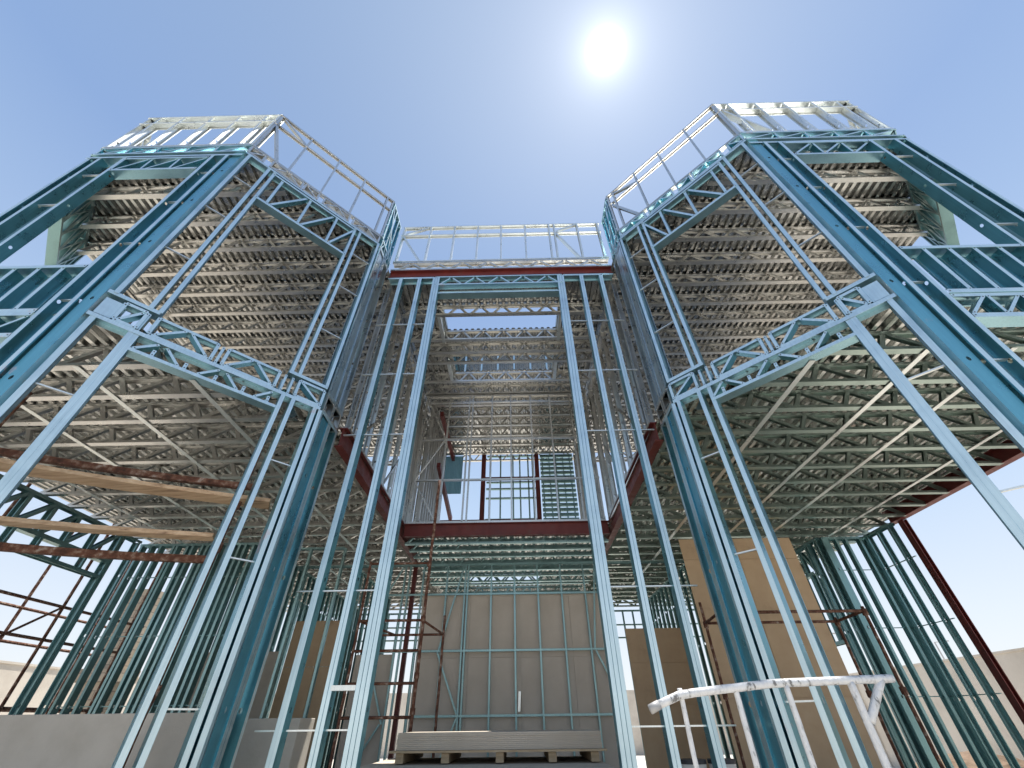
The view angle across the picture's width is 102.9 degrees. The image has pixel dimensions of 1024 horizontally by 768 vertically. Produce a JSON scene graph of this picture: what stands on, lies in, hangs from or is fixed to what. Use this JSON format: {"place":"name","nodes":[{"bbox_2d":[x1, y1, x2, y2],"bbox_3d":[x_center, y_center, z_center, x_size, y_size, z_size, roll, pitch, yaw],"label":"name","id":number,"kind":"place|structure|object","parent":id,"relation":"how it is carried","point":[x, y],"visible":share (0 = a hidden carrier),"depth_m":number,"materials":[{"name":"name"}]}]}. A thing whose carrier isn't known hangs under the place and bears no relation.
{"place":"outdoors","nodes":[
{"label":"outdoors","id":0,"kind":"place"},
{"bbox_2d":[0,483,163,713],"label":"scaffold tower","id":1,"kind":"structure","parent":0,"point":[61,608],"depth_m":8.75,"materials":[{"name":"brown metal"}]},
{"bbox_2d":[68,589,163,713],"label":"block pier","id":2,"kind":"structure","parent":0,"point":[99,680],"depth_m":12.04,"materials":[{"name":"beige concrete"}]},
{"bbox_2d":[0,0,1023,693],"label":"sky","id":3,"kind":"structure","parent":0,"point":[460,112],"materials":[{"name":"blue"}]},
{"bbox_2d":[331,754,895,767],"bbox_3d":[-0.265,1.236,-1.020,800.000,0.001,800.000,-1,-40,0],"label":"ground","id":4,"kind":"structure","parent":0,"point":[641,762],"depth_m":21.66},
{"bbox_2d":[0,713,193,767],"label":"wall","id":5,"kind":"structure","parent":4,"relation":"on","point":[64,741],"depth_m":3.79,"materials":[{"name":"grey concrete"}]},
{"bbox_2d":[0,660,275,717],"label":"boundary wall","id":6,"kind":"structure","parent":4,"relation":"on","point":[10,671],"depth_m":13.32,"materials":[{"name":"white concrete"}]},
{"bbox_2d":[233,718,314,767],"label":"concrete block","id":7,"kind":"structure","parent":4,"relation":"on","point":[253,750],"depth_m":4.80,"materials":[{"name":"grey concrete"}]},
{"bbox_2d":[360,756,614,767],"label":"concrete slab","id":8,"kind":"object","parent":4,"relation":"on","point":[530,762],"visible":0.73,"depth_m":4.66,"materials":[{"name":"grey concrete"}]},
{"bbox_2d":[389,748,606,763],"bbox_3d":[-0.148,4.609,5.095,2.480,0.109,1.280,-1,-40,0],"label":"pallet","id":9,"kind":"object","parent":8,"relation":"on","point":[449,756],"visible":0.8,"depth_m":4.64,"materials":[{"name":"brown wood"}]},
{"bbox_2d":[396,729,601,750],"bbox_3d":[-0.141,4.532,5.210,2.387,0.153,1.209,-1,-40,0],"label":"board stack","id":10,"kind":"object","parent":9,"relation":"on","point":[500,739],"visible":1,"depth_m":4.75,"materials":[{"name":"grey wood"}]},
{"bbox_2d":[0,100,1023,767],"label":"steel frame house","id":11,"kind":"structure","parent":4,"relation":"on","point":[764,362],"depth_m":7.56,"materials":[{"name":"metal"}]},
{"bbox_2d":[0,392,32,427],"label":"scaffold upright","id":12,"kind":"object","parent":11,"relation":"on","point":[16,408],"visible":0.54,"depth_m":4.58,"materials":[{"name":"metal"}]},
{"bbox_2d":[0,542,206,563],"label":"rusty channel","id":13,"kind":"object","parent":12,"relation":"attached to","point":[81,553],"visible":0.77,"depth_m":4.74,"materials":[{"name":"brown metal"}]},
{"bbox_2d":[0,516,214,540],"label":"timber plank","id":14,"kind":"object","parent":12,"relation":"on","point":[92,528],"visible":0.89,"depth_m":4.20,"materials":[{"name":"brown wood"}]},
{"bbox_2d":[0,447,252,490],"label":"rusty tube","id":15,"kind":"object","parent":12,"relation":"attached to","point":[59,461],"visible":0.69,"depth_m":4.75,"materials":[{"name":"brown metal"}]},
{"bbox_2d":[0,458,270,509],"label":"timber plank","id":16,"kind":"object","parent":12,"relation":"on","point":[92,479],"visible":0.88,"depth_m":4.52,"materials":[{"name":"brown wood"}]},
{"bbox_2d":[122,437,267,767],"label":"stud","id":17,"kind":"object","parent":11,"relation":"on","point":[159,687],"visible":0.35,"depth_m":4.13,"materials":[{"name":"blue metal"}]},
{"bbox_2d":[328,480,445,767],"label":"scaffold tower","id":18,"kind":"structure","parent":11,"relation":"on","point":[421,634],"depth_m":6.89,"materials":[{"name":"brown metal"}]},
{"bbox_2d":[698,602,944,767],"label":"scaffold tower","id":19,"kind":"structure","parent":11,"relation":"on","point":[865,613],"depth_m":6.47,"materials":[{"name":"brown metal"}]},
{"bbox_2d":[333,690,731,758],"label":"boundary wall","id":20,"kind":"structure","parent":4,"relation":"on","point":[637,737],"depth_m":26.17,"materials":[{"name":"beige concrete"}]},
{"bbox_2d":[648,674,895,767],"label":"guard rail","id":21,"kind":"object","parent":4,"relation":"on","point":[870,714],"visible":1,"depth_m":1.84,"materials":[{"name":"white metal"}]},
{"bbox_2d":[849,647,1023,767],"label":"boundary wall","id":22,"kind":"structure","parent":4,"relation":"on","point":[1011,662],"depth_m":14.18,"materials":[{"name":"beige concrete"}]},
{"bbox_2d":[915,751,1023,767],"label":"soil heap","id":23,"kind":"object","parent":4,"relation":"on","point":[968,759],"visible":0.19,"depth_m":9.91,"materials":[{"name":"beige soil"}]},
{"bbox_2d":[680,758,706,767],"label":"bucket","id":24,"kind":"object","parent":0,"point":[688,763],"visible":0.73,"depth_m":4.37,"materials":[{"name":"white plastic"}]},
{"bbox_2d":[707,758,736,767],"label":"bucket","id":25,"kind":"object","parent":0,"point":[730,762],"visible":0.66,"depth_m":4.37,"materials":[{"name":"white plastic"}]},
{"bbox_2d":[934,640,948,658],"bbox_3d":[37.039,24.764,33.133,1.290,6.720,0.200,-1,-40,0],"label":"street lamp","id":26,"kind":"object","parent":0,"point":[939,649],"visible":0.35,"depth_m":34.88,"materials":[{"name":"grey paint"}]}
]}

